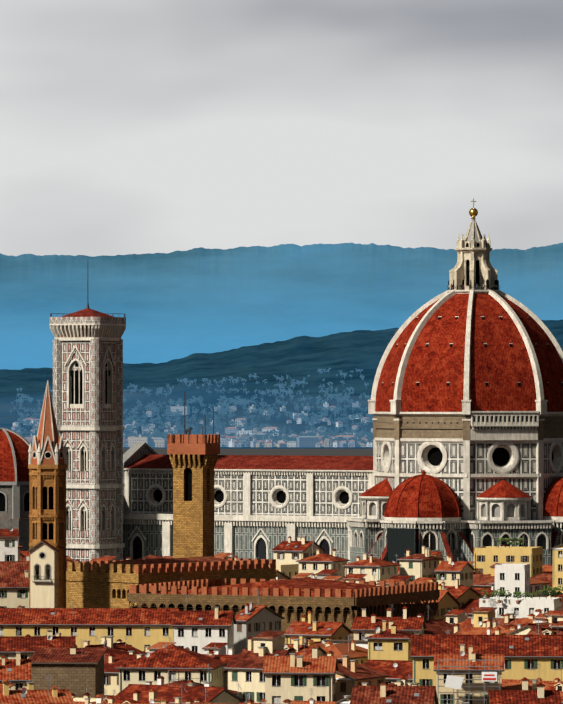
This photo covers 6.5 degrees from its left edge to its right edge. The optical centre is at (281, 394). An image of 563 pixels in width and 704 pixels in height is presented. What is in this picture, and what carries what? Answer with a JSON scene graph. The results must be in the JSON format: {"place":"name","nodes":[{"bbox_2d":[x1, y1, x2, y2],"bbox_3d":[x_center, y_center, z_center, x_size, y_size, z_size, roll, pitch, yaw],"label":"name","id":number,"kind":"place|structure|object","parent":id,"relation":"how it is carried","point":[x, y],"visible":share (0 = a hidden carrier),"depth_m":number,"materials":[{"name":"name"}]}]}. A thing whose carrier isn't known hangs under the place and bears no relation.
{"place":"outdoors","nodes":[
{"label":"outdoors","id":0,"kind":"place"},
{"bbox_2d":[0,553,28,607],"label":"house","id":1,"kind":"structure","parent":0,"point":[14,584],"depth_m":1008.94,"materials":[{"name":"beige paint"}]},
{"bbox_2d":[0,428,31,550],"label":"domed building","id":2,"kind":"structure","parent":0,"point":[14,477],"depth_m":1732.70,"materials":[{"name":"tile"}]},
{"bbox_2d":[0,630,75,658],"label":"house","id":3,"kind":"structure","parent":0,"point":[25,646],"depth_m":856.41,"materials":[{"name":"red tile"}]},
{"bbox_2d":[27,540,58,607],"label":"bell gable","id":4,"kind":"structure","parent":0,"point":[43,574],"depth_m":949.42,"materials":[{"name":"beige paint"}]},
{"bbox_2d":[28,380,66,607],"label":"badia fiorentina bell tower","id":5,"kind":"structure","parent":0,"point":[47,464],"depth_m":978.56,"materials":[{"name":"stone"}]},
{"bbox_2d":[30,644,106,697],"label":"house","id":6,"kind":"structure","parent":0,"point":[77,672],"depth_m":785.85,"materials":[{"name":"stone"}]},
{"bbox_2d":[0,605,178,651],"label":"long house","id":7,"kind":"structure","parent":0,"point":[140,628],"depth_m":934.16,"materials":[{"name":"tile"}]},
{"bbox_2d":[115,633,226,691],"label":"house","id":8,"kind":"structure","parent":0,"point":[153,666],"depth_m":811.70,"materials":[{"name":"beige paint"}]},
{"bbox_2d":[97,697,266,703],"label":"roof","id":9,"kind":"structure","parent":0,"point":[163,700],"depth_m":650.84,"materials":[{"name":"red tile"}]},
{"bbox_2d":[167,391,219,557],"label":"crenellated tower","id":10,"kind":"structure","parent":0,"point":[193,461],"depth_m":1022.34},
{"bbox_2d":[145,664,241,695],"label":"house","id":11,"kind":"structure","parent":0,"point":[179,682],"depth_m":799.19,"materials":[{"name":"red tile"}]},
{"bbox_2d":[171,593,235,654],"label":"white house","id":12,"kind":"structure","parent":0,"point":[196,631],"depth_m":920.74,"materials":[{"name":"paint"}]},
{"bbox_2d":[202,642,236,663],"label":"house","id":13,"kind":"structure","parent":0,"point":[218,649],"depth_m":855.20,"materials":[{"name":"red tile"}]},
{"bbox_2d":[185,688,254,703],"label":"house","id":14,"kind":"structure","parent":0,"point":[190,701],"depth_m":704.98,"materials":[{"name":"red tile"}]},
{"bbox_2d":[123,449,372,472],"bbox_3d":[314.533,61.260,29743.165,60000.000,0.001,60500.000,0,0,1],"label":"ground","id":15,"kind":"structure","parent":0,"point":[332,452],"depth_m":5225.35,"materials":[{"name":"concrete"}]},
{"bbox_2d":[0,516,19,560],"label":"tall white house","id":16,"kind":"structure","parent":15,"relation":"on","point":[9,542],"depth_m":1081.16,"materials":[{"name":"paint"}]},
{"bbox_2d":[0,652,31,689],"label":"house","id":17,"kind":"structure","parent":15,"relation":"on","point":[17,672],"depth_m":768.09,"materials":[{"name":"tile"}]},
{"bbox_2d":[0,674,74,703],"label":"yellow house","id":18,"kind":"structure","parent":15,"relation":"on","point":[52,695],"depth_m":689.73,"materials":[{"name":"tile"}]},
{"bbox_2d":[49,280,125,561],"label":"bell tower","id":19,"kind":"structure","parent":15,"relation":"on","point":[88,375],"depth_m":1358.43,"materials":[{"name":"stone"}]},
{"bbox_2d":[73,688,106,703],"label":"house","id":20,"kind":"structure","parent":15,"relation":"on","point":[100,698],"depth_m":731.90,"materials":[{"name":"white paint"}]},
{"bbox_2d":[84,636,144,653],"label":"house","id":21,"kind":"structure","parent":15,"relation":"on","point":[119,648],"depth_m":887.89,"materials":[{"name":"red tile"}]},
{"bbox_2d":[103,641,144,697],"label":"house","id":22,"kind":"structure","parent":15,"relation":"on","point":[111,674],"depth_m":838.67,"materials":[{"name":"paint"}]},
{"bbox_2d":[107,688,168,702],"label":"house","id":23,"kind":"structure","parent":15,"relation":"on","point":[136,695],"depth_m":690.99,"materials":[{"name":"paint"}]},
{"bbox_2d":[147,642,175,652],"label":"house","id":24,"kind":"structure","parent":15,"relation":"on","point":[155,647],"depth_m":880.09,"materials":[{"name":"red tile"}]},
{"bbox_2d":[66,557,276,607],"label":"crenellated building","id":25,"kind":"structure","parent":15,"relation":"on","point":[99,584],"depth_m":990.49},
{"bbox_2d":[115,670,243,703],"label":"house","id":26,"kind":"structure","parent":15,"relation":"on","point":[168,693],"depth_m":737.15,"materials":[{"name":"tile"}]},
{"bbox_2d":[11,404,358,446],"bbox_3d":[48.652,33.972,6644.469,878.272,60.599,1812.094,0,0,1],"label":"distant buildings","id":27,"kind":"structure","parent":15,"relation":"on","point":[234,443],"depth_m":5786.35,"materials":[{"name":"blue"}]},
{"bbox_2d":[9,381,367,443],"bbox_3d":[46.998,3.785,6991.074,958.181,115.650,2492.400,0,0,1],"label":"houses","id":28,"kind":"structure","parent":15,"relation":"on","point":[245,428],"depth_m":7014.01,"materials":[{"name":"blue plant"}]},
{"bbox_2d":[13,368,372,441],"bbox_3d":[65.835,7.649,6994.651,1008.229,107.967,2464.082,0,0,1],"label":"houses","id":29,"kind":"structure","parent":15,"relation":"on","point":[218,410],"depth_m":7243.74,"materials":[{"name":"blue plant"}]},
{"bbox_2d":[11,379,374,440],"bbox_3d":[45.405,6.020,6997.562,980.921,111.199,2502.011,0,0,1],"label":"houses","id":30,"kind":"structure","parent":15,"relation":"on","point":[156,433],"depth_m":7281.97,"materials":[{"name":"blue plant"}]},
{"bbox_2d":[13,411,372,446],"bbox_3d":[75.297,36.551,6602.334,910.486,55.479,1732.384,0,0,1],"label":"distant buildings","id":31,"kind":"structure","parent":15,"relation":"on","point":[279,441],"depth_m":5958.76,"materials":[{"name":"blue"}]},
{"bbox_2d":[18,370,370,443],"bbox_3d":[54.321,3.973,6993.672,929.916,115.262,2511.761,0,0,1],"label":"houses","id":32,"kind":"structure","parent":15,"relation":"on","point":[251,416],"depth_m":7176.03,"materials":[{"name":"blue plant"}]},
{"bbox_2d":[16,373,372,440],"bbox_3d":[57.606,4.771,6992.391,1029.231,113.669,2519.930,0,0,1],"label":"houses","id":33,"kind":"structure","parent":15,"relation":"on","point":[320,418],"depth_m":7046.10,"materials":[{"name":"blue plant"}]},
{"bbox_2d":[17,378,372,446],"bbox_3d":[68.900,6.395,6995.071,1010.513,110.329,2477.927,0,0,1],"label":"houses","id":34,"kind":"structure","parent":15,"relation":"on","point":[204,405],"depth_m":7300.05,"materials":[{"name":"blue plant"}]},
{"bbox_2d":[18,375,372,441],"bbox_3d":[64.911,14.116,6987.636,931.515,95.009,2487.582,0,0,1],"label":"houses","id":35,"kind":"structure","parent":15,"relation":"on","point":[178,423],"depth_m":7289.96,"materials":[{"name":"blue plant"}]},
{"bbox_2d":[23,405,367,446],"bbox_3d":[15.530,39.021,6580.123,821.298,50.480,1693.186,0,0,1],"label":"distant buildings","id":36,"kind":"structure","parent":15,"relation":"on","point":[154,442],"depth_m":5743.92,"materials":[{"name":"blue"}]},
{"bbox_2d":[19,380,372,441],"bbox_3d":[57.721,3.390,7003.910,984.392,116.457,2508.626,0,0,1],"label":"houses","id":37,"kind":"structure","parent":15,"relation":"on","point":[195,410],"depth_m":7232.80,"materials":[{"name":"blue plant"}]},
{"bbox_2d":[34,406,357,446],"bbox_3d":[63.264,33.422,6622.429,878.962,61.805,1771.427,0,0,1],"label":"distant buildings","id":38,"kind":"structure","parent":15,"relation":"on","point":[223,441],"depth_m":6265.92,"materials":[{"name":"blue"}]},
{"bbox_2d":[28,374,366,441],"bbox_3d":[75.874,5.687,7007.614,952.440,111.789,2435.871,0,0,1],"label":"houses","id":39,"kind":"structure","parent":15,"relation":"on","point":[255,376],"depth_m":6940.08,"materials":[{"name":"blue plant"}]},
{"bbox_2d":[169,579,226,609],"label":"arches","id":40,"kind":"structure","parent":15,"relation":"on","point":[198,606],"depth_m":976.82,"materials":[{"name":"beige paint"}]},
{"bbox_2d":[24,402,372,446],"bbox_3d":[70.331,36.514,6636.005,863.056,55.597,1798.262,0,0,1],"label":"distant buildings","id":41,"kind":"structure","parent":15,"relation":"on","point":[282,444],"depth_m":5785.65,"materials":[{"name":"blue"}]},
{"bbox_2d":[26,377,371,442],"bbox_3d":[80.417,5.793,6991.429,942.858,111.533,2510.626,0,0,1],"label":"houses","id":42,"kind":"structure","parent":15,"relation":"on","point":[266,425],"depth_m":7313.74,"materials":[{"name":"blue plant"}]},
{"bbox_2d":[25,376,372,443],"bbox_3d":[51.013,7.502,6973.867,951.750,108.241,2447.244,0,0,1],"label":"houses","id":43,"kind":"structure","parent":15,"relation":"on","point":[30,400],"depth_m":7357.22,"materials":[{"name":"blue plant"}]},
{"bbox_2d":[27,401,372,446],"bbox_3d":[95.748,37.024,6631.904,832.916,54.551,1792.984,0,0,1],"label":"distant buildings","id":44,"kind":"structure","parent":15,"relation":"on","point":[307,441],"depth_m":6600.50,"materials":[{"name":"grey"}]},
{"bbox_2d":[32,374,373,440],"bbox_3d":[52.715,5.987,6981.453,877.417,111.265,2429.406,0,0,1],"label":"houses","id":45,"kind":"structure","parent":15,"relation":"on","point":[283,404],"depth_m":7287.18,"materials":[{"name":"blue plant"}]},
{"bbox_2d":[214,553,232,559],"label":"house","id":46,"kind":"structure","parent":15,"relation":"on","point":[222,555],"depth_m":1159.90,"materials":[{"name":"red tile"}]},
{"bbox_2d":[123,442,376,562],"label":"cathedral nave","id":47,"kind":"structure","parent":15,"relation":"on","point":[264,505],"depth_m":1361.90,"materials":[{"name":"stone"}]},
{"bbox_2d":[127,578,439,643],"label":"crenellated building","id":48,"kind":"structure","parent":15,"relation":"on","point":[290,601],"depth_m":956.68,"materials":[{"name":"red brick"}]},
{"bbox_2d":[271,536,325,562],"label":"house","id":49,"kind":"structure","parent":15,"relation":"on","point":[290,551],"depth_m":1260.17,"materials":[{"name":"beige paint"}]},
{"bbox_2d":[291,573,311,578],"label":"house","id":50,"kind":"structure","parent":15,"relation":"on","point":[302,575],"depth_m":1137.28,"materials":[{"name":"tile"}]},
{"bbox_2d":[284,636,325,647],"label":"house","id":51,"kind":"structure","parent":15,"relation":"on","point":[312,642],"depth_m":885.52,"materials":[{"name":"beige paint"}]},
{"bbox_2d":[284,629,326,655],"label":"house","id":52,"kind":"structure","parent":15,"relation":"on","point":[304,649],"depth_m":844.99,"materials":[{"name":"red tile"}]},
{"bbox_2d":[282,611,352,644],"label":"house","id":53,"kind":"structure","parent":15,"relation":"on","point":[315,631],"depth_m":903.18,"materials":[{"name":"red tile"}]},
{"bbox_2d":[291,689,349,703],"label":"house","id":54,"kind":"structure","parent":15,"relation":"on","point":[311,701],"depth_m":749.50,"materials":[{"name":"red tile"}]},
{"bbox_2d":[296,543,349,578],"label":"house","id":55,"kind":"structure","parent":15,"relation":"on","point":[317,563],"depth_m":1229.38,"materials":[{"name":"beige paint"}]},
{"bbox_2d":[315,569,339,578],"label":"house","id":56,"kind":"structure","parent":15,"relation":"on","point":[325,573],"depth_m":1132.06,"materials":[{"name":"red tile"}]},
{"bbox_2d":[322,635,367,663],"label":"house","id":57,"kind":"structure","parent":15,"relation":"on","point":[355,652],"depth_m":878.88,"materials":[{"name":"tile"}]},
{"bbox_2d":[343,478,397,562],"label":"exedra","id":58,"kind":"object","parent":15,"relation":"on","point":[373,500],"visible":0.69,"depth_m":1331.32,"materials":[{"name":"stone"}]},
{"bbox_2d":[342,547,400,583],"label":"house","id":59,"kind":"structure","parent":15,"relation":"on","point":[371,567],"depth_m":1200.37,"materials":[{"name":"beige paint"}]},
{"bbox_2d":[364,618,412,660],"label":"tower house","id":60,"kind":"structure","parent":15,"relation":"on","point":[392,642],"depth_m":875.32,"materials":[{"name":"yellow paint"}]},
{"bbox_2d":[397,546,440,580],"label":"house","id":61,"kind":"structure","parent":15,"relation":"on","point":[424,563],"depth_m":1208.55,"materials":[{"name":"beige paint"}]},
{"bbox_2d":[368,470,473,564],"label":"semi-dome apse","id":62,"kind":"structure","parent":15,"relation":"on","point":[423,498],"depth_m":1310.68,"materials":[{"name":"tile"}]},
{"bbox_2d":[387,527,418,562],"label":"netted apse scaffolding","id":63,"kind":"object","parent":62,"relation":"attached to","point":[400,541],"visible":0.38,"depth_m":1303.86,"materials":[{"name":"grey fabric"}]},
{"bbox_2d":[416,580,460,620],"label":"house","id":64,"kind":"structure","parent":15,"relation":"on","point":[447,600],"depth_m":1021.95,"materials":[{"name":"brown paint"}]},
{"bbox_2d":[434,554,474,588],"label":"house","id":65,"kind":"structure","parent":15,"relation":"on","point":[449,571],"depth_m":1178.69,"materials":[{"name":"paint"}]},
{"bbox_2d":[444,609,466,623],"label":"house","id":66,"kind":"structure","parent":15,"relation":"on","point":[454,616],"depth_m":1005.52,"materials":[{"name":"beige paint"}]},
{"bbox_2d":[429,578,482,608],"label":"house","id":67,"kind":"structure","parent":15,"relation":"on","point":[462,595],"depth_m":1115.47,"materials":[{"name":"red tile"}]},
{"bbox_2d":[372,411,562,528],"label":"drum","id":68,"kind":"object","parent":15,"relation":"on","point":[471,458],"visible":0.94,"depth_m":1322.12,"materials":[{"name":"stone"}]},
{"bbox_2d":[368,289,562,416],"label":"dome","id":69,"kind":"structure","parent":68,"relation":"on","point":[456,353],"depth_m":1326.35,"materials":[{"name":"tile"}]},
{"bbox_2d":[447,217,498,289],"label":"lantern","id":70,"kind":"object","parent":69,"relation":"on","point":[473,265],"visible":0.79,"depth_m":1341.32,"materials":[{"name":"white stone"}]},
{"bbox_2d":[469,198,477,216],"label":"ball and cross","id":71,"kind":"object","parent":70,"relation":"on","point":[473,211],"visible":0.92,"depth_m":1343.61,"materials":[{"name":"gold metal"}]},
{"bbox_2d":[453,607,499,634],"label":"house","id":72,"kind":"structure","parent":15,"relation":"on","point":[482,615],"depth_m":937.42,"materials":[{"name":"yellow paint"}]},
{"bbox_2d":[464,609,516,623],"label":"house","id":73,"kind":"structure","parent":15,"relation":"on","point":[509,618],"depth_m":998.08,"materials":[{"name":"red tile"}]},
{"bbox_2d":[467,618,521,634],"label":"house","id":74,"kind":"structure","parent":15,"relation":"on","point":[491,631],"depth_m":866.02,"materials":[{"name":"red tile"}]},
{"bbox_2d":[487,614,517,629],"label":"house","id":75,"kind":"structure","parent":15,"relation":"on","point":[507,627],"depth_m":899.65,"materials":[{"name":"tile"}]},
{"bbox_2d":[467,479,553,564],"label":"exedra","id":76,"kind":"object","parent":15,"relation":"on","point":[503,504],"visible":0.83,"depth_m":1313.88,"materials":[{"name":"stone"}]},
{"bbox_2d":[495,564,529,596],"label":"white block","id":77,"kind":"structure","parent":15,"relation":"on","point":[512,578],"depth_m":1145.02,"materials":[{"name":"paint"}]},
{"bbox_2d":[488,578,550,596],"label":"house","id":78,"kind":"structure","parent":15,"relation":"on","point":[536,584],"depth_m":1168.94,"materials":[{"name":"white paint"}]},
{"bbox_2d":[512,609,542,624],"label":"house","id":79,"kind":"structure","parent":15,"relation":"on","point":[522,620],"depth_m":955.90,"materials":[{"name":"red tile"}]},
{"bbox_2d":[506,616,561,634],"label":"house","id":80,"kind":"structure","parent":15,"relation":"on","point":[525,629],"depth_m":856.95,"materials":[{"name":"beige paint"}]},
{"bbox_2d":[521,610,562,626],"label":"house","id":81,"kind":"structure","parent":15,"relation":"on","point":[557,615],"depth_m":895.84,"materials":[{"name":"red tile"}]},
{"bbox_2d":[527,619,562,634],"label":"house","id":82,"kind":"structure","parent":15,"relation":"on","point":[545,631],"depth_m":844.39,"materials":[{"name":"red paint"}]},
{"bbox_2d":[536,476,562,564],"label":"domed apse","id":83,"kind":"structure","parent":15,"relation":"on","point":[553,501],"depth_m":1322.01,"materials":[{"name":"tile"}]},
{"bbox_2d":[234,589,284,654],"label":"grey gable house","id":84,"kind":"structure","parent":0,"point":[252,620],"depth_m":936.02,"materials":[{"name":"paint"}]},
{"bbox_2d":[224,631,296,702],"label":"house","id":85,"kind":"structure","parent":0,"point":[244,667],"depth_m":804.73,"materials":[{"name":"beige paint"}]},
{"bbox_2d":[0,243,562,369],"bbox_3d":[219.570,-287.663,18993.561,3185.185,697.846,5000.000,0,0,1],"label":"mountain ridge","id":86,"kind":"structure","parent":0,"point":[176,305],"depth_m":18722.46,"materials":[{"name":"blue"}]},
{"bbox_2d":[0,320,562,448],"bbox_3d":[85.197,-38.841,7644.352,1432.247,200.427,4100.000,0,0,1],"label":"hills","id":87,"kind":"structure","parent":0,"point":[299,358],"depth_m":8279.65,"materials":[{"name":"blue"}]},
{"bbox_2d":[0,0,562,256],"label":"sky","id":88,"kind":"structure","parent":0,"point":[127,126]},
{"bbox_2d":[268,559,298,578],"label":"house","id":89,"kind":"structure","parent":0,"point":[290,570],"depth_m":1237.87,"materials":[{"name":"paint"}]},
{"bbox_2d":[262,640,337,703],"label":"house","id":90,"kind":"structure","parent":0,"point":[292,676],"depth_m":783.41,"materials":[{"name":"beige paint"}]},
{"bbox_2d":[323,631,367,648],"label":"house","id":91,"kind":"structure","parent":0,"point":[363,643],"depth_m":896.38,"materials":[{"name":"white paint"}]},
{"bbox_2d":[341,574,366,582],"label":"house","id":92,"kind":"structure","parent":0,"point":[356,577],"depth_m":1104.64,"materials":[{"name":"red tile"}]},
{"bbox_2d":[327,651,389,701],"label":"house","id":93,"kind":"structure","parent":0,"point":[350,674],"depth_m":797.69,"materials":[{"name":"red tile"}]},
{"bbox_2d":[335,677,408,703],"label":"house","id":94,"kind":"structure","parent":0,"point":[401,682],"depth_m":744.27,"materials":[{"name":"beige paint"}]},
{"bbox_2d":[363,660,412,685],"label":"house","id":95,"kind":"structure","parent":0,"point":[396,670],"depth_m":856.02,"materials":[{"name":"red tile"}]},
{"bbox_2d":[351,604,426,639],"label":"house","id":96,"kind":"structure","parent":0,"point":[404,623],"depth_m":929.59,"materials":[{"name":"red tile"}]},
{"bbox_2d":[350,682,438,703],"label":"house","id":97,"kind":"structure","parent":0,"point":[382,693],"depth_m":689.64,"materials":[{"name":"tile"}]},
{"bbox_2d":[389,575,412,584],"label":"house","id":98,"kind":"structure","parent":0,"point":[404,578],"depth_m":1061.39,"materials":[{"name":"tile"}]},
{"bbox_2d":[417,605,460,634],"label":"house","id":99,"kind":"structure","parent":0,"point":[439,626],"depth_m":942.66,"materials":[{"name":"red tile"}]},
{"bbox_2d":[433,644,503,703],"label":"house under repair","id":100,"kind":"structure","parent":0,"point":[471,658],"depth_m":772.91,"materials":[{"name":"paint"}]},
{"bbox_2d":[460,624,504,634],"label":"house","id":101,"kind":"structure","parent":0,"point":[466,630],"depth_m":923.26,"materials":[{"name":"red tile"}]},
{"bbox_2d":[410,634,562,685],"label":"house","id":102,"kind":"structure","parent":0,"point":[525,655],"depth_m":823.98,"materials":[{"name":"red tile"}]},
{"bbox_2d":[460,590,520,616],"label":"house","id":103,"kind":"structure","parent":0,"point":[470,604],"depth_m":1111.80,"materials":[{"name":"red paint"}]},
{"bbox_2d":[473,563,530,587],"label":"house","id":104,"kind":"structure","parent":0,"point":[481,580],"depth_m":1210.24,"materials":[{"name":"tile"}]},
{"bbox_2d":[474,537,542,576],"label":"terrace house","id":105,"kind":"structure","parent":0,"point":[486,558],"depth_m":1240.03,"materials":[{"name":"yellow paint"}]},
{"bbox_2d":[497,538,525,547],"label":"roof pergola vines","id":106,"kind":"object","parent":105,"relation":"on","point":[508,539],"visible":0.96,"depth_m":1243.33,"materials":[{"name":"green plant"}]},
{"bbox_2d":[479,597,561,617],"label":"terrace house","id":107,"kind":"structure","parent":0,"point":[524,608],"depth_m":1084.26,"materials":[{"name":"white paint"}]},
{"bbox_2d":[486,677,561,703],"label":"house","id":108,"kind":"structure","parent":0,"point":[539,695],"depth_m":685.94,"materials":[{"name":"red tile"}]},
{"bbox_2d":[502,664,562,703],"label":"house","id":109,"kind":"structure","parent":0,"point":[512,685],"depth_m":783.03,"materials":[{"name":"tile"}]},
{"bbox_2d":[531,573,552,589],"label":"house","id":110,"kind":"structure","parent":0,"point":[547,577],"depth_m":1218.40,"materials":[{"name":"red tile"}]},
{"bbox_2d":[543,561,552,573],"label":"house","id":111,"kind":"structure","parent":0,"point":[547,568],"depth_m":1257.17,"materials":[{"name":"red tile"}]},
{"bbox_2d":[550,544,562,592],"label":"yellow house","id":112,"kind":"structure","parent":0,"point":[558,565],"depth_m":1201.17,"materials":[{"name":"paint"}]},
{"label":"house","id":113,"kind":"object","parent":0,"visible":0},
{"bbox_2d":[438,659,499,703],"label":"scaffolding","id":114,"kind":"object","parent":113,"relation":"on","point":[454,682],"visible":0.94,"depth_m":769.11,"materials":[{"name":"silver metal"}]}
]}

